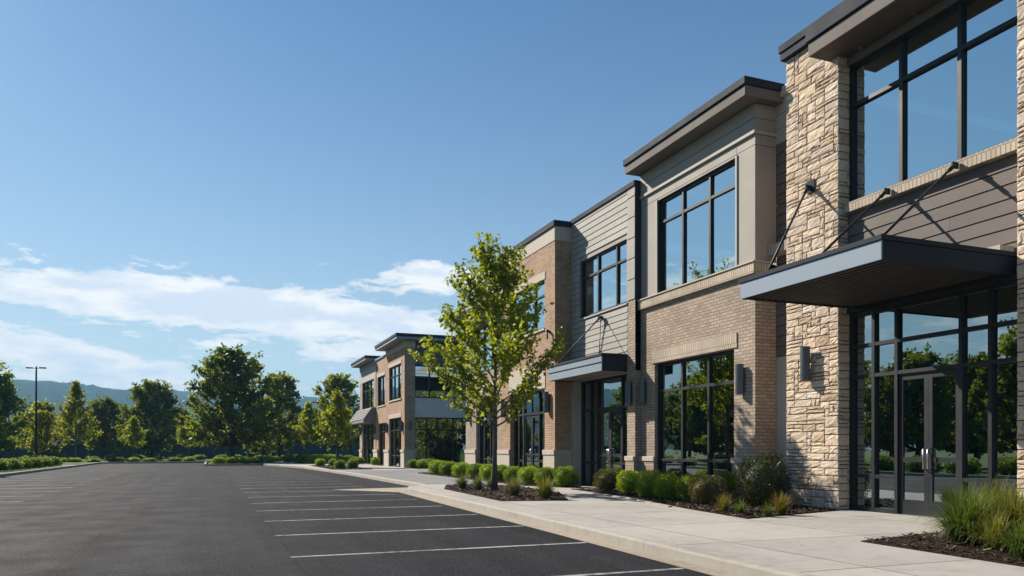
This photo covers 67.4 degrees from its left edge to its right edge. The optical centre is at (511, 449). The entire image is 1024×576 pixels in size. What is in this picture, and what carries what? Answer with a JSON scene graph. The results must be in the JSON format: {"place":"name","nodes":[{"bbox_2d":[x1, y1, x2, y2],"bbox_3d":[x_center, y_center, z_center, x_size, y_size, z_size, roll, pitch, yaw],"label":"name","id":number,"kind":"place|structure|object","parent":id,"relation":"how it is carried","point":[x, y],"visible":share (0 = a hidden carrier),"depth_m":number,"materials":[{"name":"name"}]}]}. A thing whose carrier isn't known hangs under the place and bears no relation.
{"place":"outdoors","nodes":[
{"label":"outdoors","id":0,"kind":"place"},
{"bbox_2d":[0,462,261,473],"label":"grass verge","id":1,"kind":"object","parent":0,"point":[63,464],"depth_m":57.53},
{"bbox_2d":[0,458,11,470],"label":"hedge shrub","id":2,"kind":"object","parent":1,"relation":"on","point":[5,466],"visible":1,"depth_m":45.01,"materials":[{"name":"green plant"}]},
{"bbox_2d":[2,457,24,469],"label":"hedge shrub","id":3,"kind":"object","parent":1,"relation":"on","point":[15,463],"visible":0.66,"depth_m":47.39,"materials":[{"name":"green plant"}]},
{"bbox_2d":[16,457,33,468],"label":"hedge shrub","id":4,"kind":"object","parent":1,"relation":"on","point":[28,463],"visible":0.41,"depth_m":50.09,"materials":[{"name":"green plant"}]},
{"bbox_2d":[27,457,43,467],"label":"hedge shrub","id":5,"kind":"object","parent":1,"relation":"on","point":[38,463],"visible":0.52,"depth_m":52.81,"materials":[{"name":"green plant"}]},
{"bbox_2d":[178,342,290,456],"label":"broad tree","id":6,"kind":"object","parent":1,"relation":"on","point":[230,422],"visible":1,"depth_m":74.58,"materials":[{"name":"green plant"}]},
{"bbox_2d":[81,453,246,463],"bbox_3d":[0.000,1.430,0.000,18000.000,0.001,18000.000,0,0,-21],"label":"ground","id":7,"kind":"structure","parent":0,"point":[165,460],"depth_m":97.89,"materials":[{"name":"green plant"}]},
{"bbox_2d":[0,422,13,443],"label":"young tree","id":8,"kind":"object","parent":7,"relation":"on","point":[4,434],"visible":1,"depth_m":76.48,"materials":[{"name":"green plant"}]},
{"bbox_2d":[4,411,26,444],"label":"broad tree","id":9,"kind":"object","parent":7,"relation":"on","point":[14,419],"visible":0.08,"depth_m":114.46,"materials":[{"name":"green plant"}]},
{"bbox_2d":[0,360,36,452],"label":"broad tree","id":10,"kind":"object","parent":7,"relation":"on","point":[8,401],"visible":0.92,"depth_m":80.41,"materials":[{"name":"green plant"}]},
{"bbox_2d":[26,366,46,456],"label":"lamp post","id":11,"kind":"object","parent":7,"relation":"on","point":[36,455],"visible":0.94,"depth_m":81.94,"materials":[{"name":"metal"}]},
{"bbox_2d":[16,398,66,454],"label":"leafy tree","id":12,"kind":"object","parent":7,"relation":"on","point":[44,405],"visible":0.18,"depth_m":98.01,"materials":[{"name":"green plant"}]},
{"bbox_2d":[22,409,62,456],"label":"leafy tree","id":13,"kind":"object","parent":7,"relation":"on","point":[44,435],"visible":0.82,"depth_m":90.78,"materials":[{"name":"green plant"}]},
{"bbox_2d":[57,417,83,444],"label":"broad tree","id":14,"kind":"object","parent":7,"relation":"on","point":[73,439],"visible":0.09,"depth_m":117.63,"materials":[{"name":"green plant"}]},
{"bbox_2d":[52,380,103,457],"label":"young tree","id":15,"kind":"object","parent":7,"relation":"on","point":[73,409],"visible":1,"depth_m":85.71,"materials":[{"name":"green plant"}]},
{"bbox_2d":[73,394,126,459],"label":"broad tree","id":16,"kind":"object","parent":7,"relation":"on","point":[104,411],"visible":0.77,"depth_m":100.33,"materials":[{"name":"green plant"}]},
{"bbox_2d":[117,415,148,456],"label":"young tree","id":17,"kind":"object","parent":7,"relation":"on","point":[134,432],"visible":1,"depth_m":83.71,"materials":[{"name":"green plant"}]},
{"bbox_2d":[110,378,183,457],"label":"broad tree","id":18,"kind":"object","parent":7,"relation":"on","point":[149,397],"visible":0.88,"depth_m":96.58,"materials":[{"name":"green plant"}]},
{"bbox_2d":[174,407,195,444],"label":"leafy tree","id":19,"kind":"object","parent":7,"relation":"on","point":[184,411],"visible":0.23,"depth_m":120.04,"materials":[{"name":"green plant"}]},
{"bbox_2d":[176,419,202,456],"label":"young tree","id":20,"kind":"object","parent":7,"relation":"on","point":[184,439],"visible":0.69,"depth_m":87.50,"materials":[{"name":"green plant"}]},
{"bbox_2d":[257,371,305,457],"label":"leafy tree","id":21,"kind":"object","parent":7,"relation":"on","point":[290,393],"visible":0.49,"depth_m":91.30,"materials":[{"name":"green plant"}]},
{"bbox_2d":[291,399,322,454],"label":"young tree","id":22,"kind":"object","parent":7,"relation":"on","point":[305,429],"visible":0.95,"depth_m":83.57,"materials":[{"name":"green plant"}]},
{"bbox_2d":[307,372,359,456],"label":"leafy tree","id":23,"kind":"object","parent":7,"relation":"on","point":[346,385],"visible":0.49,"depth_m":94.31,"materials":[{"name":"green plant"}]},
{"bbox_2d":[0,444,359,458],"bbox_3d":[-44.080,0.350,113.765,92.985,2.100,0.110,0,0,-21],"label":"hedge","id":24,"kind":"object","parent":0,"point":[83,451],"visible":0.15,"depth_m":112.03,"materials":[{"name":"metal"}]},
{"bbox_2d":[2,379,359,444],"bbox_3d":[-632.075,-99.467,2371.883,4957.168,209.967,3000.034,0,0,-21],"label":"hills","id":25,"kind":"structure","parent":0,"point":[53,392],"depth_m":1927.18,"materials":[{"name":"plant"}]},
{"bbox_2d":[262,462,427,469],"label":"path","id":26,"kind":"structure","parent":0,"point":[372,467],"depth_m":55.80,"materials":[{"name":"concrete"}]},
{"bbox_2d":[292,454,309,462],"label":"hedge shrub","id":27,"kind":"object","parent":26,"relation":"on","point":[298,458],"visible":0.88,"depth_m":68.96,"materials":[{"name":"green plant"}]},
{"bbox_2d":[310,465,370,469],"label":"mulch bed","id":28,"kind":"object","parent":26,"relation":"on","point":[331,467],"visible":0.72,"depth_m":49.35,"materials":[{"name":"soil"}]},
{"bbox_2d":[312,386,358,459],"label":"young tree","id":29,"kind":"object","parent":28,"relation":"on","point":[336,424],"visible":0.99,"depth_m":53.10,"materials":[{"name":"green plant"}]},
{"bbox_2d":[350,333,465,467],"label":"office building","id":30,"kind":"structure","parent":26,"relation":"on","point":[398,384],"depth_m":53.10,"materials":[{"name":"brick"}]},
{"bbox_2d":[363,379,373,408],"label":"window","id":31,"kind":"structure","parent":30,"relation":"in","point":[368,387],"depth_m":64.17,"materials":[{"name":"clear glass"}]},
{"bbox_2d":[364,423,373,463],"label":"window","id":32,"kind":"structure","parent":30,"relation":"in","point":[368,428],"depth_m":64.49,"materials":[{"name":"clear glass"}]},
{"bbox_2d":[379,375,384,405],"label":"window","id":33,"kind":"structure","parent":30,"relation":"in","point":[382,379],"depth_m":58.93,"materials":[{"name":"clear glass"}]},
{"bbox_2d":[380,423,384,465],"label":"window","id":34,"kind":"structure","parent":30,"relation":"in","point":[382,426],"depth_m":59.47,"materials":[{"name":"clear glass"}]},
{"bbox_2d":[390,364,400,400],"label":"window","id":35,"kind":"structure","parent":30,"relation":"in","point":[395,372],"depth_m":54.78,"materials":[{"name":"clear glass"}]},
{"bbox_2d":[391,418,400,466],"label":"window","id":36,"kind":"structure","parent":30,"relation":"in","point":[395,423],"depth_m":54.90,"materials":[{"name":"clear glass"}]},
{"bbox_2d":[415,365,465,398],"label":"window","id":37,"kind":"structure","parent":30,"relation":"in","point":[426,386],"depth_m":52.53,"materials":[{"name":"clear glass"}]},
{"bbox_2d":[415,417,465,462],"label":"window","id":38,"kind":"structure","parent":30,"relation":"in","point":[444,439],"depth_m":52.85,"materials":[{"name":"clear glass"}]},
{"bbox_2d":[0,463,711,575],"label":"parking lot","id":39,"kind":"structure","parent":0,"point":[172,519],"depth_m":13.08,"materials":[{"name":"asphalt"}]},
{"bbox_2d":[0,462,100,476],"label":"kerb","id":40,"kind":"structure","parent":39,"relation":"on","point":[28,471],"depth_m":48.50,"materials":[{"name":"concrete"}]},
{"bbox_2d":[101,462,204,463],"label":"kerb","id":41,"kind":"structure","parent":39,"relation":"on","point":[144,462],"depth_m":75.73,"materials":[{"name":"concrete"}]},
{"bbox_2d":[263,464,423,485],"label":"kerb","id":42,"kind":"structure","parent":39,"relation":"on","point":[400,482],"depth_m":38.62,"materials":[{"name":"concrete"}]},
{"bbox_2d":[275,526,514,535],"bbox_3d":[-1.806,1.395,13.200,4.345,0.001,0.100,0,0,-21],"label":"parking line","id":43,"kind":"object","parent":39,"relation":"on","point":[397,530],"visible":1,"depth_m":13.03,"materials":[{"name":"paint"}]},
{"bbox_2d":[291,542,585,557],"bbox_3d":[-0.876,1.395,10.719,4.267,0.001,0.100,0,0,-21],"label":"parking line","id":44,"kind":"object","parent":39,"relation":"on","point":[435,549],"visible":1,"depth_m":10.64,"materials":[{"name":"paint"}]},
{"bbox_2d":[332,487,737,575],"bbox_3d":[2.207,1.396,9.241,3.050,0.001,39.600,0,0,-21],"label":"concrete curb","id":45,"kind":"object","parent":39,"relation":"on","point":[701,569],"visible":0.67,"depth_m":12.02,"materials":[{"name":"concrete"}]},
{"bbox_2d":[407,488,813,575],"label":"kerb","id":46,"kind":"structure","parent":39,"relation":"on","point":[734,566],"depth_m":10.67,"materials":[{"name":"concrete"}]},
{"bbox_2d":[562,568,683,575],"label":"parking line","id":47,"kind":"object","parent":39,"relation":"on","point":[624,572],"visible":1,"depth_m":8.70,"materials":[{"name":"paint"}]},
{"bbox_2d":[337,470,486,483],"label":"sidewalk","id":48,"kind":"structure","parent":0,"point":[411,475],"depth_m":35.33,"materials":[{"name":"grey concrete"}]},
{"bbox_2d":[0,0,843,403],"label":"sky","id":49,"kind":"structure","parent":0,"point":[299,183],"materials":[{"name":"blue"}]},
{"bbox_2d":[412,483,1023,575],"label":"pavement","id":50,"kind":"structure","parent":0,"point":[829,543],"depth_m":11.54,"materials":[{"name":"concrete"}]},
{"bbox_2d":[418,472,580,487],"bbox_3d":[-1.268,1.230,32.702,1.708,0.141,16.651,0,0,-21],"label":"mulch bed","id":51,"kind":"object","parent":50,"relation":"on","point":[499,481],"visible":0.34,"depth_m":30.34,"materials":[{"name":"soil"}]},
{"bbox_2d":[427,460,445,473],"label":"round shrub","id":52,"kind":"object","parent":51,"relation":"on","point":[433,467],"visible":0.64,"depth_m":38.23,"materials":[{"name":"green plant"}]},
{"bbox_2d":[438,461,455,474],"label":"round shrub","id":53,"kind":"object","parent":51,"relation":"on","point":[444,467],"visible":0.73,"depth_m":36.34,"materials":[{"name":"green plant"}]},
{"bbox_2d":[451,462,468,476],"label":"round shrub","id":54,"kind":"object","parent":51,"relation":"on","point":[458,468],"visible":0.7,"depth_m":34.30,"materials":[{"name":"green plant"}]},
{"bbox_2d":[465,463,485,477],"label":"round shrub","id":55,"kind":"object","parent":51,"relation":"on","point":[472,470],"visible":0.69,"depth_m":32.45,"materials":[{"name":"green plant"}]},
{"bbox_2d":[478,464,491,478],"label":"round shrub","id":56,"kind":"object","parent":51,"relation":"on","point":[484,472],"visible":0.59,"depth_m":30.85,"materials":[{"name":"green plant"}]},
{"bbox_2d":[490,464,508,480],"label":"round shrub","id":57,"kind":"object","parent":51,"relation":"on","point":[501,468],"visible":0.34,"depth_m":29.55,"materials":[{"name":"green plant"}]},
{"bbox_2d":[502,465,520,481],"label":"round shrub","id":58,"kind":"object","parent":51,"relation":"on","point":[507,471],"visible":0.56,"depth_m":28.41,"materials":[{"name":"green plant"}]},
{"bbox_2d":[516,465,537,483],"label":"round shrub","id":59,"kind":"object","parent":51,"relation":"on","point":[526,473],"visible":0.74,"depth_m":27.07,"materials":[{"name":"green plant"}]},
{"bbox_2d":[533,466,555,485],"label":"round shrub","id":60,"kind":"object","parent":51,"relation":"on","point":[546,470],"visible":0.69,"depth_m":25.91,"materials":[{"name":"green plant"}]},
{"bbox_2d":[552,466,579,486],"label":"round shrub","id":61,"kind":"object","parent":51,"relation":"on","point":[567,476],"visible":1,"depth_m":25.23,"materials":[{"name":"green plant"}]},
{"bbox_2d":[444,483,568,500],"bbox_3d":[-0.324,1.235,22.895,2.752,0.131,9.040,0,0,-17],"label":"mulch bed","id":62,"kind":"object","parent":50,"relation":"on","point":[486,491],"visible":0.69,"depth_m":21.04,"materials":[{"name":"soil"}]},
{"bbox_2d":[450,473,473,488],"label":"grass clump","id":63,"kind":"object","parent":62,"relation":"on","point":[461,482],"visible":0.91,"depth_m":23.90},
{"bbox_2d":[468,473,485,489],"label":"grass clump","id":64,"kind":"object","parent":62,"relation":"on","point":[477,484],"visible":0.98,"depth_m":23.10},
{"bbox_2d":[407,231,567,489],"bbox_3d":[-0.581,-2.634,22.834,3.799,7.770,4.804,0,0,-33],"label":"young tree","id":65,"kind":"object","parent":62,"relation":"on","point":[510,344],"visible":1,"depth_m":22.76,"materials":[{"name":"green plant"}]},
{"bbox_2d":[500,471,526,495],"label":"grass clump","id":66,"kind":"object","parent":62,"relation":"on","point":[514,488],"visible":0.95,"depth_m":20.22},
{"bbox_2d":[530,473,562,498],"bbox_3d":[0.804,0.900,19.217,1.120,0.681,1.096,0,0,-21],"label":"grass clump","id":67,"kind":"object","parent":62,"relation":"on","point":[545,490],"visible":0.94,"depth_m":19.14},
{"bbox_2d":[564,489,671,506],"bbox_3d":[2.655,1.261,20.193,0.345,0.078,7.377,0,0,-14],"label":"path edging","id":68,"kind":"object","parent":50,"relation":"on","point":[655,503],"visible":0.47,"depth_m":19.47,"materials":[{"name":"concrete"}]},
{"bbox_2d":[571,488,837,518],"bbox_3d":[4.551,1.235,19.157,3.261,0.129,10.303,0,0,-13],"label":"mulch bed","id":69,"kind":"object","parent":50,"relation":"on","point":[750,511],"visible":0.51,"depth_m":16.27,"materials":[{"name":"wood"}]},
{"bbox_2d":[592,468,622,489],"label":"round shrub","id":70,"kind":"object","parent":69,"relation":"on","point":[606,479],"visible":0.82,"depth_m":22.58,"materials":[{"name":"green plant"}]},
{"bbox_2d":[615,469,639,492],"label":"round shrub","id":71,"kind":"object","parent":69,"relation":"on","point":[626,481],"visible":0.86,"depth_m":21.34,"materials":[{"name":"green plant"}]},
{"bbox_2d":[634,469,661,495],"bbox_3d":[3.584,0.885,19.936,0.850,0.762,0.844,0,0,-12],"label":"round shrub","id":72,"kind":"object","parent":69,"relation":"on","point":[645,479],"visible":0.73,"depth_m":19.76,"materials":[{"name":"green plant"}]},
{"bbox_2d":[652,472,680,498],"bbox_3d":[3.845,0.905,18.950,0.775,0.720,0.781,0,0,10],"label":"round shrub","id":73,"kind":"object","parent":69,"relation":"on","point":[665,488],"visible":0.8,"depth_m":18.78,"materials":[{"name":"green plant"}]},
{"bbox_2d":[674,474,700,500],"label":"round shrub","id":74,"kind":"object","parent":69,"relation":"on","point":[683,484],"visible":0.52,"depth_m":18.15,"materials":[{"name":"green plant"}]},
{"bbox_2d":[687,474,727,503],"bbox_3d":[4.384,0.897,17.226,0.898,0.713,0.917,0,0,11],"label":"round shrub","id":75,"kind":"object","parent":69,"relation":"on","point":[705,488],"visible":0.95,"depth_m":16.99,"materials":[{"name":"green plant"}]},
{"bbox_2d":[713,491,733,512],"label":"grass clump","id":76,"kind":"object","parent":69,"relation":"on","point":[724,505],"visible":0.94,"depth_m":14.99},
{"bbox_2d":[713,470,737,499],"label":"round shrub","id":77,"kind":"object","parent":69,"relation":"on","point":[726,477],"visible":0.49,"depth_m":18.26,"materials":[{"name":"green plant"}]},
{"bbox_2d":[731,495,753,513],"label":"grass clump","id":78,"kind":"object","parent":69,"relation":"on","point":[739,508],"visible":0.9,"depth_m":14.50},
{"bbox_2d":[731,449,795,506],"bbox_3d":[5.513,0.664,16.849,1.370,1.346,1.351,0,0,-21],"label":"yew shrub","id":79,"kind":"object","parent":69,"relation":"on","point":[761,480],"visible":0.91,"depth_m":16.56,"materials":[{"name":"green plant"}]},
{"bbox_2d":[759,500,775,516],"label":"grass clump","id":80,"kind":"object","parent":69,"relation":"on","point":[767,510],"visible":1,"depth_m":14.18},
{"bbox_2d":[767,489,793,513],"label":"grass clump","id":81,"kind":"object","parent":69,"relation":"on","point":[780,505],"visible":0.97,"depth_m":14.56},
{"bbox_2d":[450,0,1023,518],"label":"office building","id":82,"kind":"structure","parent":50,"relation":"on","point":[844,202],"depth_m":15.97,"materials":[{"name":"brick"}]},
{"bbox_2d":[476,323,498,371],"bbox_3d":[-1.033,-4.550,34.553,0.120,2.100,3.300,0,0,-21],"label":"window","id":83,"kind":"structure","parent":82,"relation":"in","point":[482,330],"depth_m":34.75,"materials":[{"name":"blue glass"}]},
{"bbox_2d":[480,405,496,466],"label":"window","id":84,"kind":"structure","parent":82,"relation":"in","point":[486,433],"depth_m":35.17,"materials":[{"name":"black glass"}]},
{"bbox_2d":[512,281,544,334],"bbox_3d":[0.680,-5.241,29.301,0.120,1.758,3.430,0,0,-21],"label":"window","id":85,"kind":"structure","parent":82,"relation":"in","point":[541,293],"depth_m":28.44,"materials":[{"name":"blue glass"}]},
{"bbox_2d":[525,415,531,465],"bbox_3d":[0.615,-0.038,29.622,0.139,2.553,0.705,0,0,-21],"label":"door","id":86,"kind":"structure","parent":82,"relation":"in","point":[528,419],"depth_m":29.68,"materials":[{"name":"black glass"}]},
{"bbox_2d":[514,390,544,470],"bbox_3d":[0.774,-0.465,29.338,0.120,3.430,3.430,0,0,-21],"label":"window","id":87,"kind":"structure","parent":82,"relation":"in","point":[536,406],"depth_m":29.87,"materials":[{"name":"black glass"}]},
{"bbox_2d":[530,414,538,471],"bbox_3d":[0.875,-0.038,28.956,0.139,2.553,0.705,0,0,-21],"label":"door","id":88,"kind":"structure","parent":82,"relation":"in","point":[535,418],"depth_m":29.05,"materials":[{"name":"black glass"}]},
{"bbox_2d":[544,392,548,412],"bbox_3d":[1.221,-1.670,27.274,0.192,0.740,0.230,0,0,-21],"label":"wall lamp","id":89,"kind":"object","parent":82,"relation":"attached to","point":[546,402],"visible":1,"depth_m":27.18,"materials":[{"name":"black metal"}]},
{"bbox_2d":[581,374,626,485],"bbox_3d":[3.156,-0.550,25.256,0.120,3.600,3.670,0,0,-21],"label":"window","id":90,"kind":"structure","parent":82,"relation":"in","point":[604,393],"depth_m":26.07,"materials":[{"name":"black glass"}]},
{"bbox_2d":[582,240,626,317],"bbox_3d":[3.041,-5.461,24.974,0.120,1.958,3.210,0,0,-21],"label":"window","id":91,"kind":"structure","parent":82,"relation":"in","point":[604,275],"depth_m":24.98,"materials":[{"name":"blue glass"}]},
{"bbox_2d":[599,409,609,475],"bbox_3d":[3.041,-0.038,25.430,0.139,2.553,0.782,0,0,-21],"label":"door","id":92,"kind":"structure","parent":82,"relation":"in","point":[604,415],"depth_m":25.48,"materials":[{"name":"black glass"}]},
{"bbox_2d":[608,408,620,477],"bbox_3d":[3.328,-0.038,24.696,0.139,2.553,0.782,0,0,-21],"label":"door","id":93,"kind":"structure","parent":82,"relation":"in","point":[615,414],"depth_m":24.78,"materials":[{"name":"black glass"}]},
{"bbox_2d":[625,381,631,405],"bbox_3d":[3.507,-1.690,23.165,0.192,0.740,0.230,0,0,-21],"label":"wall lamp","id":94,"kind":"object","parent":82,"relation":"attached to","point":[628,393],"visible":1,"depth_m":23.07,"materials":[{"name":"black metal"}]},
{"bbox_2d":[639,379,645,403],"bbox_3d":[3.863,-1.710,22.778,0.192,0.740,0.230,0,0,-21],"label":"wall lamp","id":95,"kind":"object","parent":82,"relation":"attached to","point":[642,391],"visible":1,"depth_m":22.69,"materials":[{"name":"black metal"}]},
{"bbox_2d":[658,350,733,478],"bbox_3d":[4.968,-0.615,20.687,0.120,3.730,3.640,0,0,-21],"label":"window","id":96,"kind":"structure","parent":82,"relation":"in","point":[696,394],"depth_m":20.67,"materials":[{"name":"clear glass"}]},
{"bbox_2d":[660,160,734,291],"bbox_3d":[4.976,-5.816,20.556,0.120,2.688,3.550,0,0,-21],"label":"window","id":97,"kind":"structure","parent":82,"relation":"in","point":[697,222],"depth_m":20.49,"materials":[{"name":"blue glass"}]},
{"bbox_2d":[735,364,743,394],"bbox_3d":[5.504,-1.690,18.588,0.192,0.740,0.230,0,0,-21],"label":"wall lamp","id":98,"kind":"object","parent":82,"relation":"attached to","point":[739,379],"visible":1,"depth_m":18.49,"materials":[{"name":"black metal"}]},
{"bbox_2d":[800,346,809,381],"bbox_3d":[6.288,-1.830,16.489,0.192,0.740,0.230,0,0,-21],"label":"wall lamp","id":99,"kind":"object","parent":82,"relation":"attached to","point":[804,363],"visible":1,"depth_m":16.40,"materials":[{"name":"black metal"}]},
{"bbox_2d":[899,371,927,515],"bbox_3d":[7.554,-0.104,14.483,0.139,2.683,0.640,0,0,-21],"label":"door","id":100,"kind":"structure","parent":82,"relation":"in","point":[913,387],"depth_m":14.52,"materials":[{"name":"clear glass"}]},
{"bbox_2d":[849,0,1017,201],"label":"window","id":101,"kind":"structure","parent":82,"relation":"in","point":[944,91],"depth_m":14.08,"materials":[{"name":"clear glass"}]},
{"bbox_2d":[849,279,1018,513],"bbox_3d":[7.725,-0.775,14.168,0.140,4.050,3.750,0,0,-21],"label":"window","id":102,"kind":"structure","parent":82,"relation":"in","point":[973,331],"depth_m":13.94,"materials":[{"name":"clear glass"}]},
{"bbox_2d":[927,368,957,516],"bbox_3d":[7.790,-0.104,13.880,0.139,2.683,0.645,0,0,-21],"label":"door","id":103,"kind":"structure","parent":82,"relation":"in","point":[942,451],"depth_m":13.94,"materials":[{"name":"clear glass"}]},
{"bbox_2d":[861,529,1023,566],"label":"mulch bed","id":104,"kind":"object","parent":50,"relation":"on","point":[926,542],"visible":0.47,"depth_m":9.66,"materials":[{"name":"wood"}]},
{"bbox_2d":[905,477,1020,543],"bbox_3d":[5.965,0.789,10.132,1.566,0.901,1.474,0,0,40],"label":"grass clump","id":105,"kind":"object","parent":104,"relation":"on","point":[966,509],"visible":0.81,"depth_m":10.00,"materials":[{"name":"plant"}]},
{"bbox_2d":[936,483,1003,522],"bbox_3d":[6.491,0.857,10.698,1.253,0.766,1.331,0,0,-8],"label":"grass clump","id":106,"kind":"object","parent":104,"relation":"on","point":[980,500],"visible":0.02,"depth_m":10.62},
{"bbox_2d":[938,474,1023,518],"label":"grass clump","id":107,"kind":"object","parent":104,"relation":"on","point":[995,489],"visible":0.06,"depth_m":10.90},
{"bbox_2d":[949,508,1017,550],"bbox_3d":[5.920,0.934,9.407,1.050,0.612,1.026,0,0,-21],"label":"grass clump","id":108,"kind":"object","parent":104,"relation":"on","point":[989,535],"visible":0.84,"depth_m":9.36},
{"bbox_2d":[973,475,1023,538],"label":"grass clump","id":109,"kind":"object","parent":104,"relation":"on","point":[1013,504],"visible":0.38,"depth_m":9.96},
{"bbox_2d":[983,515,1023,558],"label":"grass clump","id":110,"kind":"object","parent":104,"relation":"on","point":[1017,547],"visible":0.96,"depth_m":8.68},
{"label":"path","id":111,"kind":"structure","parent":0,"visible":0},
{"bbox_2d":[243,396,284,455],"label":"leafy tree","id":112,"kind":"object","parent":111,"relation":"on","point":[271,445],"visible":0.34,"depth_m":84.74,"materials":[{"name":"green plant"}]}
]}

